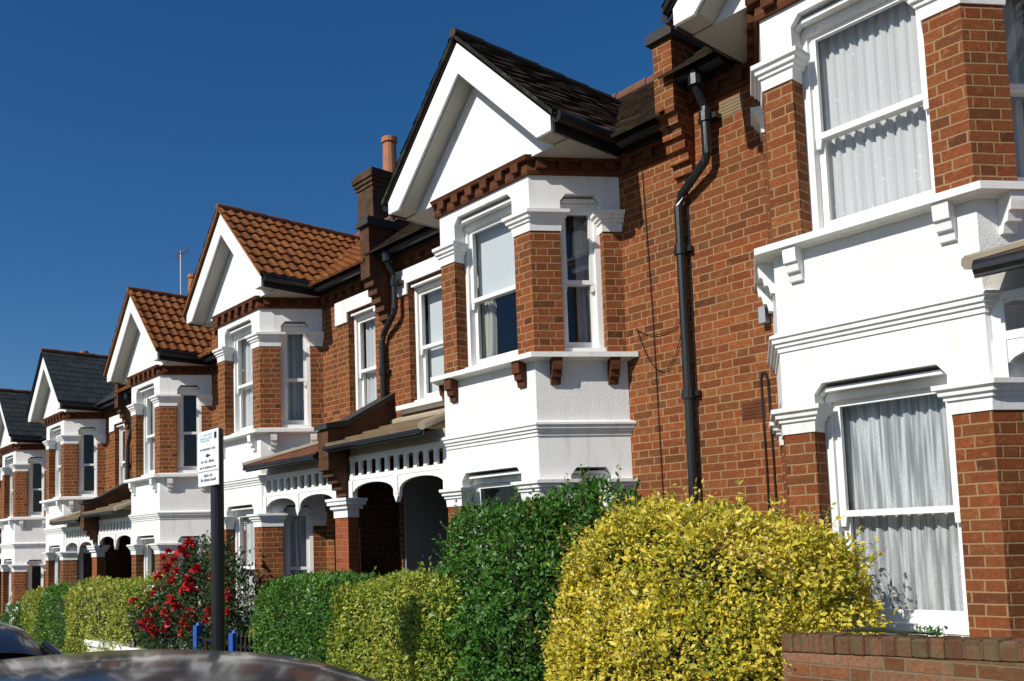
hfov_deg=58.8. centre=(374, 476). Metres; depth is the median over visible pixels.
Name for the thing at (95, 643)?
wall
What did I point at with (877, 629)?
dead branch
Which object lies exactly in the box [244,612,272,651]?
shrub
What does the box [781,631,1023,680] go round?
garden wall
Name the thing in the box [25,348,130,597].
terraced house
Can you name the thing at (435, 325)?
roller blind
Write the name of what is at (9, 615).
flowering shrub
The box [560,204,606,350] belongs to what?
window
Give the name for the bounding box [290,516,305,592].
net curtain
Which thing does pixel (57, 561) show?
window
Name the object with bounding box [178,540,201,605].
window
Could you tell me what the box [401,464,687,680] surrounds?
privet bush
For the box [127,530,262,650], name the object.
rose bush
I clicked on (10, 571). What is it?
window
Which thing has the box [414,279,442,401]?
window
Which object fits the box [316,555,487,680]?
clipped hedge
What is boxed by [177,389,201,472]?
window
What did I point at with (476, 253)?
window
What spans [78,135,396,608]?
terraced house
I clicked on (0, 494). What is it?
terraced house
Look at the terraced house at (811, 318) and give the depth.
6.47 m
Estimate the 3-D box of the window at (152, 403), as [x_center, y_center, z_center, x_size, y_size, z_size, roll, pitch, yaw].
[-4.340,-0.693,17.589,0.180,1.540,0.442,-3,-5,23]
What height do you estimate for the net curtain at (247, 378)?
1.600 m
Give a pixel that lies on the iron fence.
(240, 646)
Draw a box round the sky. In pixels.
[0,0,665,390]
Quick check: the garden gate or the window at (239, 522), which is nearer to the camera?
the garden gate
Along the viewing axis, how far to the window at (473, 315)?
9.73 m
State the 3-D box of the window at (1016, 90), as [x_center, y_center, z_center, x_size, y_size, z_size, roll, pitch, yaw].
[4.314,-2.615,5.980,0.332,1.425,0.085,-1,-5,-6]
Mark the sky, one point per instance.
(125, 125)
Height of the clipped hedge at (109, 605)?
2.082 m
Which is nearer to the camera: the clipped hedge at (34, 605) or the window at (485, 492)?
the window at (485, 492)
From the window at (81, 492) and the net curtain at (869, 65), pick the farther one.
the window at (81, 492)
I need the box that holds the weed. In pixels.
[907,625,948,636]
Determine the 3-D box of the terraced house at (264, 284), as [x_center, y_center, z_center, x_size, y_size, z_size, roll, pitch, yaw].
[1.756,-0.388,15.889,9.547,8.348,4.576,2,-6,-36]
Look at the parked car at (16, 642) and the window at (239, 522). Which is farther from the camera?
the window at (239, 522)
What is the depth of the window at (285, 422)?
13.33 m
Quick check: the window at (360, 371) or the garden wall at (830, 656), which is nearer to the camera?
the garden wall at (830, 656)
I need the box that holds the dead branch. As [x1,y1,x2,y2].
[841,627,941,634]
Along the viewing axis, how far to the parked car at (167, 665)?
2.61 m
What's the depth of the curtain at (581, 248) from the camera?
9.13 m
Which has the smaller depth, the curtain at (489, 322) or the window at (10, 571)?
the curtain at (489, 322)
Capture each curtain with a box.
[153,404,154,469]
[243,339,252,426]
[245,517,254,611]
[287,335,303,419]
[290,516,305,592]
[366,319,376,403]
[482,299,496,358]
[573,216,589,341]
[818,1,931,219]
[843,394,963,610]
[1003,0,1023,176]
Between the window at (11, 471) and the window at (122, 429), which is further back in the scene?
the window at (11, 471)
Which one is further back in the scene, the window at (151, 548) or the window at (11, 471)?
the window at (11, 471)
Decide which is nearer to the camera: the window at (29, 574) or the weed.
the weed
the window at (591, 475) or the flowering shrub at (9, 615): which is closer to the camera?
the window at (591, 475)
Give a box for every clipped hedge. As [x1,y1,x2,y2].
[19,580,67,643]
[30,574,96,653]
[56,567,185,653]
[249,561,390,667]
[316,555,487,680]
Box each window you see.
[8,461,12,517]
[9,563,11,623]
[27,459,43,516]
[27,562,43,621]
[53,432,60,497]
[55,551,59,584]
[78,430,96,495]
[78,549,90,589]
[119,426,124,484]
[141,393,154,476]
[144,542,154,591]
[151,403,152,469]
[151,548,152,575]
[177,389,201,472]
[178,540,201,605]
[233,331,252,433]
[233,513,254,622]
[242,346,243,427]
[280,327,310,427]
[283,509,313,596]
[354,310,375,410]
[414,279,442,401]
[464,211,517,368]
[472,480,521,566]
[476,253,481,343]
[484,489,488,550]
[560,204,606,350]
[571,474,611,538]
[801,0,934,230]
[825,387,968,634]
[1009,83,1023,180]
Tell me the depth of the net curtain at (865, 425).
6.25 m
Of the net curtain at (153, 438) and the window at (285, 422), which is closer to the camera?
the window at (285, 422)
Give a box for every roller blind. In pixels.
[428,289,443,392]
[477,223,514,296]
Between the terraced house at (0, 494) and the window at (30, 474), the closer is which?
the window at (30, 474)
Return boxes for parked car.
[0,622,63,659]
[0,649,380,680]
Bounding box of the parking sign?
[198,427,224,650]
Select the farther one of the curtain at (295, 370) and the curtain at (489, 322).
the curtain at (295, 370)
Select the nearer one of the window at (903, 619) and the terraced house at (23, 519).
the window at (903, 619)
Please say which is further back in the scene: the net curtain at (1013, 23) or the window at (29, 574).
the window at (29, 574)
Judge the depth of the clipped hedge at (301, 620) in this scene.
9.87 m
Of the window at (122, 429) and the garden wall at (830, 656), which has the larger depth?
the window at (122, 429)
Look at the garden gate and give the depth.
11.72 m
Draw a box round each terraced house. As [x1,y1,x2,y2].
[0,273,193,624]
[0,465,1,518]
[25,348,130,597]
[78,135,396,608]
[182,203,396,649]
[314,25,706,592]
[657,0,1023,638]
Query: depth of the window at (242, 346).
14.49 m
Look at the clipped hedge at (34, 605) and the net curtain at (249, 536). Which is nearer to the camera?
the net curtain at (249, 536)
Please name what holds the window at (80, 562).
in the terraced house at (70, 406)
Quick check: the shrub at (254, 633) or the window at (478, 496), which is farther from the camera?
the shrub at (254, 633)
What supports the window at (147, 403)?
in the terraced house at (162, 358)
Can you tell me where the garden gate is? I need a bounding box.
[193,622,239,650]
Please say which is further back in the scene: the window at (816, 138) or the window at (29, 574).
the window at (29, 574)
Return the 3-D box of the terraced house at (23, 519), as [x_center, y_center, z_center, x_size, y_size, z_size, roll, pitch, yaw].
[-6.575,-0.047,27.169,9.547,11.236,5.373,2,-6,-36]
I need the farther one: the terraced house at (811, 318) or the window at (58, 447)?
the window at (58, 447)
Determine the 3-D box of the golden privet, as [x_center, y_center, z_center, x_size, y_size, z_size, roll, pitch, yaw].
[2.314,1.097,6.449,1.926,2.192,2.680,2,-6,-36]
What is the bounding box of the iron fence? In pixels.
[236,630,257,652]
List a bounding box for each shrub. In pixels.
[0,599,32,630]
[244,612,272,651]
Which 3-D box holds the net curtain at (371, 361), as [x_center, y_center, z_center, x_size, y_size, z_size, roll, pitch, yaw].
[0.037,-1.561,12.591,0.069,1.460,0.530,2,-6,-36]
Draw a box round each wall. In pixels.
[84,611,192,651]
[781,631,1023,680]
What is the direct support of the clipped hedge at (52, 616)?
on the garden ground
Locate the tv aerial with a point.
(180, 255)
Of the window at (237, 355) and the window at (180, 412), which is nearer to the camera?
the window at (237, 355)
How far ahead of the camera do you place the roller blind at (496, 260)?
9.64 m
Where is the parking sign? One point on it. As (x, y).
(211, 457)
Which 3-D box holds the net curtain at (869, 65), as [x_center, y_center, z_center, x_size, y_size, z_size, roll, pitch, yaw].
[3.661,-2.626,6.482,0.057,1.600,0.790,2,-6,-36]
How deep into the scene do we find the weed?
4.82 m
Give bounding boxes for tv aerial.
[171,245,191,294]
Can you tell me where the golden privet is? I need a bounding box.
[524,478,898,680]
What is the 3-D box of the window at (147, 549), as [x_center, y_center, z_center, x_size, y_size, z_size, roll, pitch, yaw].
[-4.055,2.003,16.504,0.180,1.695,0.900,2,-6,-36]
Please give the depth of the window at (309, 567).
13.12 m
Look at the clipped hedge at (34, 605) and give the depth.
18.32 m
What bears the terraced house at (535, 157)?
on the ground

